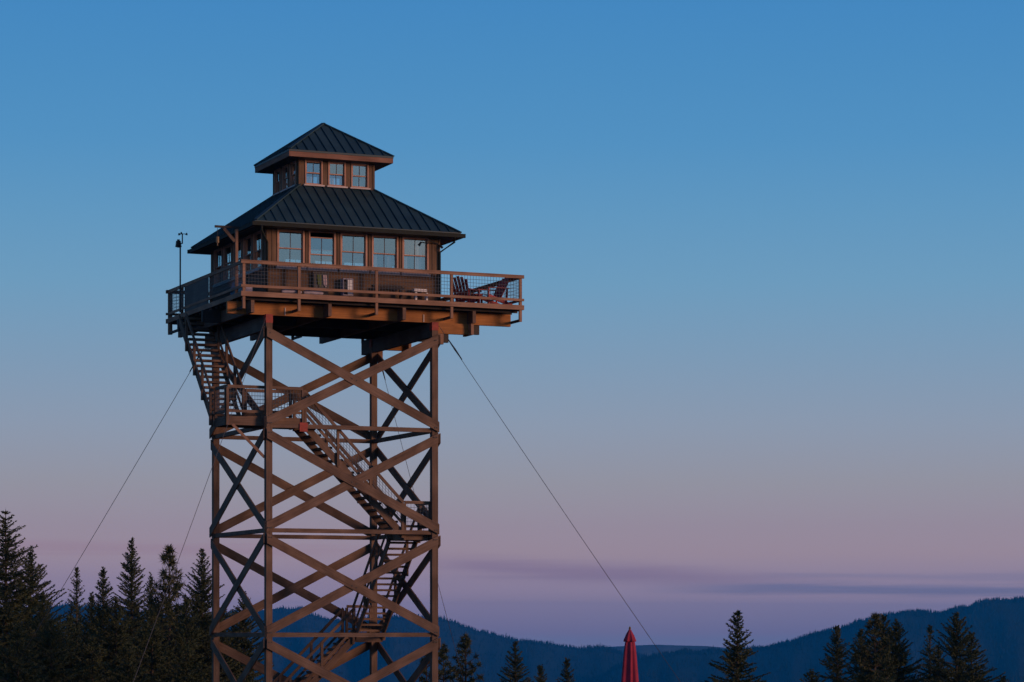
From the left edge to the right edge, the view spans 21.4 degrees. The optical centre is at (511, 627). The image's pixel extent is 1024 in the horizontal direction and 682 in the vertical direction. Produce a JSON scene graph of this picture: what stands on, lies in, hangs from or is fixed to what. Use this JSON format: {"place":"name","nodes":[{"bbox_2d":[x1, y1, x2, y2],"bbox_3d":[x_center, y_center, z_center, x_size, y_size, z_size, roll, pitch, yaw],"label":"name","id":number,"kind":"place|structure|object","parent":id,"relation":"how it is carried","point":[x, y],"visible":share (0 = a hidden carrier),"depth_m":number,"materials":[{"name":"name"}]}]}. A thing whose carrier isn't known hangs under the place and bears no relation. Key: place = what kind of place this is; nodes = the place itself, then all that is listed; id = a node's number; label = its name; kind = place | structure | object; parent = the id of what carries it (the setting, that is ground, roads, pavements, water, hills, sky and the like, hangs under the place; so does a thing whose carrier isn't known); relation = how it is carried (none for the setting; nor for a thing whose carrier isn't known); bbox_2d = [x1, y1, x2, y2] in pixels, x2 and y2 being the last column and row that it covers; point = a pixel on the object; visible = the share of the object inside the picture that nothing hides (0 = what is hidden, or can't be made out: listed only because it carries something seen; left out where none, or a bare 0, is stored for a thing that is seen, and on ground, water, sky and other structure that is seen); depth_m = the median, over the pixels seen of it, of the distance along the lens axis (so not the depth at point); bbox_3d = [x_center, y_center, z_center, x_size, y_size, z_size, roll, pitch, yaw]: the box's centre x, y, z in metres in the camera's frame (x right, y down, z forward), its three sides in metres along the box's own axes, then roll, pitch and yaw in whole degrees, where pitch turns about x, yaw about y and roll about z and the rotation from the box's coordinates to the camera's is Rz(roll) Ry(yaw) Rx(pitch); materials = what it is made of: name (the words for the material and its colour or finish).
{"place":"outdoors","nodes":[
{"label":"outdoors","id":0,"kind":"place"},
{"bbox_2d":[230,283,241,294],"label":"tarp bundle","id":1,"kind":"object","parent":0,"point":[239,290],"visible":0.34,"depth_m":89.91,"materials":[{"name":"blue"}]},
{"bbox_2d":[0,606,640,681],"bbox_3d":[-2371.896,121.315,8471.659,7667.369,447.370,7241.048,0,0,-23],"label":"hills","id":2,"kind":"structure","parent":0,"point":[416,643],"depth_m":8426.92,"materials":[{"name":"blue plant"}]},
{"bbox_2d":[26,596,1023,681],"bbox_3d":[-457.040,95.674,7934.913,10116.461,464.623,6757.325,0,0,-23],"label":"distant forest","id":3,"kind":"object","parent":2,"relation":"on","point":[815,634],"visible":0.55,"depth_m":7946.49,"materials":[{"name":"plant"}]},
{"bbox_2d":[0,0,1023,647],"label":"sky","id":4,"kind":"structure","parent":0,"point":[764,359],"materials":[{"name":"blue"}]},
{"bbox_2d":[612,645,730,656],"bbox_3d":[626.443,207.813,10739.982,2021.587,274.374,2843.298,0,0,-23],"label":"hills","id":5,"kind":"structure","parent":0,"point":[648,649],"depth_m":11240.04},
{"bbox_2d":[595,598,1023,681],"bbox_3d":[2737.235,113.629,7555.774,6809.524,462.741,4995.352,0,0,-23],"label":"hills","id":6,"kind":"structure","parent":0,"point":[1007,658],"depth_m":7555.03,"materials":[{"name":"blue plant"}]},
{"bbox_3d":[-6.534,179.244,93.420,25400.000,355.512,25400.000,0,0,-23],"label":"ground","id":7,"kind":"structure","parent":0,"visible":0},
{"bbox_2d":[0,509,82,681],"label":"fir tree","id":8,"kind":"object","parent":7,"relation":"on","point":[8,607],"visible":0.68,"depth_m":107.78,"materials":[{"name":"green plant"}]},
{"bbox_2d":[2,549,82,677],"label":"fir tree","id":9,"kind":"object","parent":7,"relation":"on","point":[31,583],"visible":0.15,"depth_m":111.90,"materials":[{"name":"green plant"}]},
{"bbox_2d":[0,593,87,681],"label":"fir tree","id":10,"kind":"object","parent":7,"relation":"on","point":[41,615],"visible":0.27,"depth_m":103.89,"materials":[{"name":"green plant"}]},
{"bbox_2d":[58,616,90,681],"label":"fir tree","id":11,"kind":"object","parent":7,"relation":"on","point":[69,625],"visible":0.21,"depth_m":117.87,"materials":[{"name":"green plant"}]},
{"bbox_2d":[64,567,88,676],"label":"fir tree","id":12,"kind":"object","parent":7,"relation":"on","point":[76,587],"visible":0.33,"depth_m":139.95,"materials":[{"name":"green plant"}]},
{"bbox_2d":[76,592,99,663],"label":"fir tree","id":13,"kind":"object","parent":7,"relation":"on","point":[90,613],"visible":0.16,"depth_m":137.89,"materials":[{"name":"green plant"}]},
{"bbox_2d":[77,567,120,677],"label":"fir tree","id":14,"kind":"object","parent":7,"relation":"on","point":[101,615],"visible":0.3,"depth_m":129.89,"materials":[{"name":"green plant"}]},
{"bbox_2d":[74,597,150,681],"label":"fir tree","id":15,"kind":"object","parent":7,"relation":"on","point":[115,643],"visible":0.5,"depth_m":111.84,"materials":[{"name":"green plant"}]},
{"bbox_2d":[101,536,159,669],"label":"fir tree","id":16,"kind":"object","parent":7,"relation":"on","point":[132,601],"visible":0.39,"depth_m":127.88,"materials":[{"name":"green plant"}]},
{"bbox_2d":[115,609,180,681],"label":"fir tree","id":17,"kind":"object","parent":7,"relation":"on","point":[151,659],"visible":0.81,"depth_m":107.85,"materials":[{"name":"green plant"}]},
{"bbox_2d":[138,572,166,665],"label":"fir tree","id":18,"kind":"object","parent":7,"relation":"on","point":[150,581],"visible":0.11,"depth_m":134.92,"materials":[{"name":"green plant"}]},
{"bbox_2d":[60,605,263,681],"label":"thicket","id":19,"kind":"object","parent":7,"relation":"on","point":[204,649],"visible":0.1,"depth_m":116.57,"materials":[{"name":"green plant"}]},
{"bbox_2d":[131,544,195,681],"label":"pine tree","id":20,"kind":"object","parent":7,"relation":"on","point":[168,610],"visible":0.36,"depth_m":121.86,"materials":[{"name":"green plant"}]},
{"bbox_2d":[154,548,242,680],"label":"fir tree","id":21,"kind":"object","parent":7,"relation":"on","point":[201,606],"visible":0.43,"depth_m":117.76,"materials":[{"name":"green plant"}]},
{"bbox_2d":[209,630,254,681],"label":"fir tree","id":22,"kind":"object","parent":7,"relation":"on","point":[234,666],"visible":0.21,"depth_m":117.89,"materials":[{"name":"green plant"}]},
{"bbox_2d":[222,590,273,681],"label":"fir tree","id":23,"kind":"object","parent":7,"relation":"on","point":[245,643],"visible":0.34,"depth_m":123.87,"materials":[{"name":"green plant"}]},
{"bbox_2d":[166,123,523,681],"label":"fire lookout tower","id":24,"kind":"structure","parent":7,"relation":"on","point":[354,216],"depth_m":91.78,"materials":[{"name":"brown wood"}]},
{"bbox_2d":[7,338,209,678],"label":"guy cable","id":25,"kind":"object","parent":24,"relation":"attached to","point":[114,500],"visible":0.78,"depth_m":96.50,"materials":[{"name":"grey metal"}]},
{"bbox_2d":[175,232,187,312],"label":"weather station","id":26,"kind":"object","parent":24,"relation":"attached to","point":[178,244],"visible":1,"depth_m":94.86,"materials":[{"name":"grey metal"}]},
{"bbox_2d":[133,318,265,681],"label":"guy cable","id":27,"kind":"object","parent":24,"relation":"attached to","point":[203,490],"visible":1,"depth_m":85.49,"materials":[{"name":"grey metal"}]},
{"bbox_2d":[213,247,221,288],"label":"window","id":28,"kind":"structure","parent":24,"relation":"in","point":[218,252],"depth_m":94.54,"materials":[{"name":"brown glass"}]},
{"bbox_2d":[221,243,231,284],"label":"window","id":29,"kind":"structure","parent":24,"relation":"in","point":[225,248],"depth_m":93.71,"materials":[{"name":"brown glass"}]},
{"bbox_2d":[215,225,238,292],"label":"hoist post","id":30,"kind":"object","parent":24,"relation":"attached to","point":[228,234],"visible":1,"depth_m":89.36,"materials":[{"name":"brown wood"}]},
{"bbox_2d":[231,238,241,280],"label":"window","id":31,"kind":"structure","parent":24,"relation":"in","point":[240,240],"depth_m":92.35,"materials":[{"name":"clear glass"}]},
{"bbox_2d":[243,234,251,275],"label":"window","id":32,"kind":"structure","parent":24,"relation":"in","point":[247,241],"depth_m":91.43,"materials":[{"name":"brown glass"}]},
{"bbox_2d":[251,230,262,272],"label":"window","id":33,"kind":"structure","parent":24,"relation":"in","point":[255,235],"depth_m":90.68,"materials":[{"name":"brown glass"}]},
{"bbox_2d":[272,168,280,195],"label":"window","id":34,"kind":"structure","parent":24,"relation":"in","point":[277,173],"depth_m":93.99,"materials":[{"name":"brown glass"}]},
{"bbox_2d":[280,164,288,192],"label":"window","id":35,"kind":"structure","parent":24,"relation":"in","point":[285,169],"depth_m":93.21,"materials":[{"name":"brown glass"}]},
{"bbox_2d":[281,289,301,293],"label":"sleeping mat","id":36,"kind":"object","parent":24,"relation":"on","point":[289,291],"visible":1,"depth_m":89.35,"materials":[{"name":"fabric"}]},
{"bbox_2d":[277,229,306,269],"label":"window","id":37,"kind":"structure","parent":24,"relation":"in","point":[302,232],"depth_m":89.84,"materials":[{"name":"brown glass"}]},
{"bbox_2d":[283,255,300,261],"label":"window","id":38,"kind":"structure","parent":24,"relation":"in","point":[284,256],"depth_m":96.19,"materials":[{"name":"clear glass"}]},
{"bbox_2d":[288,160,295,188],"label":"window","id":39,"kind":"structure","parent":24,"relation":"in","point":[292,164],"depth_m":92.44,"materials":[{"name":"brown glass"}]},
{"bbox_2d":[306,173,318,183],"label":"window","id":40,"kind":"structure","parent":24,"relation":"in","point":[307,174],"depth_m":94.75,"materials":[{"name":"clear glass"}]},
{"bbox_2d":[303,290,322,294],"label":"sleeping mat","id":41,"kind":"object","parent":24,"relation":"on","point":[313,292],"visible":1,"depth_m":89.67,"materials":[{"name":"fabric"}]},
{"bbox_2d":[303,159,324,186],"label":"window","id":42,"kind":"structure","parent":24,"relation":"in","point":[320,184],"depth_m":91.97,"materials":[{"name":"brown glass"}]},
{"bbox_2d":[311,272,329,294],"bbox_3d":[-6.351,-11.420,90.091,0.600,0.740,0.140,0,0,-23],"label":"grill cart","id":43,"kind":"object","parent":24,"relation":"attached to","point":[315,284],"visible":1,"depth_m":90.01,"materials":[{"name":"grey metal"}]},
{"bbox_2d":[317,275,320,286],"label":"towel","id":44,"kind":"object","parent":43,"relation":"hanging from","point":[319,278],"visible":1,"depth_m":89.97,"materials":[{"name":"green fabric"}]},
{"bbox_2d":[307,231,336,271],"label":"window","id":45,"kind":"structure","parent":24,"relation":"in","point":[333,250],"depth_m":90.28,"materials":[{"name":"brown glass"}]},
{"bbox_2d":[313,257,331,263],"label":"window","id":46,"kind":"structure","parent":24,"relation":"in","point":[314,258],"depth_m":96.64,"materials":[{"name":"clear glass"}]},
{"bbox_2d":[330,175,341,184],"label":"window","id":47,"kind":"structure","parent":24,"relation":"in","point":[331,176],"depth_m":95.07,"materials":[{"name":"clear glass"}]},
{"bbox_2d":[327,161,347,187],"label":"window","id":48,"kind":"structure","parent":24,"relation":"in","point":[343,175],"depth_m":92.28,"materials":[{"name":"brown glass"}]},
{"bbox_2d":[341,278,352,295],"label":"shelf box","id":49,"kind":"object","parent":24,"relation":"on","point":[346,293],"visible":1,"depth_m":90.30,"materials":[{"name":"white paint"}]},
{"bbox_2d":[342,258,362,265],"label":"window","id":50,"kind":"structure","parent":24,"relation":"in","point":[343,259],"depth_m":97.09,"materials":[{"name":"clear glass"}]},
{"bbox_2d":[339,233,368,272],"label":"window","id":51,"kind":"structure","parent":24,"relation":"in","point":[348,234],"depth_m":90.72,"materials":[{"name":"brown glass"}]},
{"bbox_2d":[354,169,361,186],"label":"window","id":52,"kind":"structure","parent":24,"relation":"in","point":[356,179],"depth_m":94.13,"materials":[{"name":"clear glass"}]},
{"bbox_2d":[350,163,370,189],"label":"window","id":53,"kind":"structure","parent":24,"relation":"in","point":[366,187],"depth_m":92.60,"materials":[{"name":"brown wood"}]},
{"bbox_2d":[363,167,365,186],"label":"window","id":54,"kind":"structure","parent":24,"relation":"in","point":[364,169],"depth_m":93.51,"materials":[{"name":"clear glass"}]},
{"bbox_2d":[377,256,386,266],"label":"window","id":55,"kind":"structure","parent":24,"relation":"in","point":[381,262],"depth_m":96.82,"materials":[{"name":"clear glass"}]},
{"bbox_2d":[371,235,399,274],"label":"window","id":56,"kind":"structure","parent":24,"relation":"in","point":[381,236],"depth_m":91.16,"materials":[{"name":"brown wood"}]},
{"bbox_2d":[374,284,404,298],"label":"bench","id":57,"kind":"object","parent":24,"relation":"on","point":[396,287],"visible":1,"depth_m":90.97,"materials":[{"name":"brown wood"}]},
{"bbox_2d":[391,253,394,267],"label":"window","id":58,"kind":"structure","parent":24,"relation":"in","point":[392,256],"depth_m":95.84,"materials":[{"name":"clear glass"}]},
{"bbox_2d":[404,248,408,268],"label":"window","id":59,"kind":"structure","parent":24,"relation":"in","point":[406,251],"depth_m":94.52,"materials":[{"name":"clear glass"}]},
{"bbox_2d":[411,246,413,268],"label":"window","id":60,"kind":"structure","parent":24,"relation":"in","point":[412,248],"depth_m":94.03,"materials":[{"name":"clear glass"}]},
{"bbox_2d":[401,236,430,276],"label":"window","id":61,"kind":"structure","parent":24,"relation":"in","point":[426,256],"depth_m":91.61,"materials":[{"name":"brown wood"}]},
{"bbox_2d":[413,289,427,299],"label":"step stool","id":62,"kind":"object","parent":24,"relation":"on","point":[416,291],"visible":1,"depth_m":91.33,"materials":[{"name":"white paint"}]},
{"bbox_2d":[382,371,463,679],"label":"guy cable","id":63,"kind":"object","parent":24,"relation":"attached to","point":[413,490],"visible":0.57,"depth_m":102.84,"materials":[{"name":"grey metal"}]},
{"bbox_2d":[422,242,424,269],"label":"window","id":64,"kind":"structure","parent":24,"relation":"in","point":[423,244],"depth_m":93.05,"materials":[{"name":"clear glass"}]},
{"bbox_2d":[449,276,481,302],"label":"deck chair","id":65,"kind":"object","parent":24,"relation":"on","point":[460,288],"visible":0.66,"depth_m":93.07,"materials":[{"name":"red paint"}]},
{"bbox_2d":[471,294,482,302],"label":"side table","id":66,"kind":"object","parent":24,"relation":"on","point":[473,301],"visible":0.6,"depth_m":93.05,"materials":[{"name":"red paint"}]},
{"bbox_2d":[476,278,512,304],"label":"deck chair","id":67,"kind":"object","parent":24,"relation":"on","point":[501,289],"visible":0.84,"depth_m":92.89,"materials":[{"name":"red paint"}]},
{"bbox_2d":[439,326,680,681],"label":"guy cable","id":68,"kind":"object","parent":24,"relation":"attached to","point":[550,492],"visible":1,"depth_m":90.41,"materials":[{"name":"grey metal"}]},
{"bbox_2d":[418,654,444,681],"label":"pine tree","id":69,"kind":"object","parent":7,"relation":"on","point":[422,679],"visible":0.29,"depth_m":123.94,"materials":[{"name":"green plant"}]},
{"bbox_2d":[428,641,456,681],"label":"pine tree","id":70,"kind":"object","parent":7,"relation":"on","point":[442,652],"visible":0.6,"depth_m":125.94,"materials":[{"name":"green plant"}]},
{"bbox_2d":[447,633,483,681],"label":"pine tree","id":71,"kind":"object","parent":7,"relation":"on","point":[466,643],"visible":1,"depth_m":121.89,"materials":[{"name":"green plant"}]},
{"bbox_2d":[497,641,534,681],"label":"fir tree","id":72,"kind":"object","parent":7,"relation":"on","point":[514,663],"visible":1,"depth_m":127.94,"materials":[{"name":"green plant"}]},
{"bbox_2d":[534,664,547,681],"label":"fir tree","id":73,"kind":"object","parent":7,"relation":"on","point":[540,669],"visible":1,"depth_m":133.97,"materials":[{"name":"green plant"}]},
{"bbox_2d":[556,657,574,681],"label":"fir tree","id":74,"kind":"object","parent":7,"relation":"on","point":[566,676],"visible":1,"depth_m":133.94,"materials":[{"name":"green plant"}]},
{"bbox_2d":[621,627,638,681],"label":"patio umbrella","id":75,"kind":"object","parent":7,"relation":"on","point":[629,670],"visible":1,"depth_m":59.88,"materials":[{"name":"red fabric"}]},
{"bbox_2d":[700,610,770,681],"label":"fir tree","id":76,"kind":"object","parent":7,"relation":"on","point":[738,665],"visible":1,"depth_m":95.89,"materials":[{"name":"green plant"}]},
{"bbox_2d":[799,669,827,681],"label":"fir tree","id":77,"kind":"object","parent":7,"relation":"on","point":[810,674],"visible":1,"depth_m":111.98,"materials":[{"name":"green plant"}]},
{"bbox_2d":[815,625,852,681],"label":"fir tree","id":78,"kind":"object","parent":7,"relation":"on","point":[838,655],"visible":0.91,"depth_m":117.91,"materials":[{"name":"green plant"}]},
{"bbox_2d":[833,628,871,681],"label":"fir tree","id":79,"kind":"object","parent":7,"relation":"on","point":[860,633],"visible":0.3,"depth_m":115.99,"materials":[{"name":"green plant"}]},
{"bbox_2d":[850,612,909,681],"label":"fir tree","id":80,"kind":"object","parent":7,"relation":"on","point":[866,663],"visible":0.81,"depth_m":111.81,"materials":[{"name":"green plant"}]},
{"bbox_2d":[846,613,917,681],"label":"fir tree","id":81,"kind":"object","parent":7,"relation":"on","point":[886,624],"visible":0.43,"depth_m":113.92,"materials":[{"name":"green plant"}]},
{"bbox_2d":[865,619,936,681],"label":"fir tree","id":82,"kind":"object","parent":7,"relation":"on","point":[899,650],"visible":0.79,"depth_m":112.82,"materials":[{"name":"green plant"}]},
{"bbox_2d":[915,624,939,681],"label":"fir tree","id":83,"kind":"object","parent":7,"relation":"on","point":[930,632],"visible":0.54,"depth_m":121.97,"materials":[{"name":"green plant"}]},
{"bbox_2d":[916,644,952,681],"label":"fir tree","id":84,"kind":"object","parent":7,"relation":"on","point":[938,653],"visible":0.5,"depth_m":117.93,"materials":[{"name":"green plant"}]},
{"bbox_2d":[910,611,1005,681],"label":"fir tree","id":85,"kind":"object","parent":7,"relation":"on","point":[957,673],"visible":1,"depth_m":111.89,"materials":[{"name":"green plant"}]},
{"bbox_2d":[944,631,998,681],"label":"fir tree","id":86,"kind":"object","parent":7,"relation":"on","point":[972,639],"visible":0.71,"depth_m":112.94,"materials":[{"name":"green plant"}]},
{"bbox_2d":[998,675,1009,681],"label":"fir tree","id":87,"kind":"object","parent":7,"relation":"on","point":[1002,678],"visible":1,"depth_m":111.97,"materials":[{"name":"green plant"}]}
]}

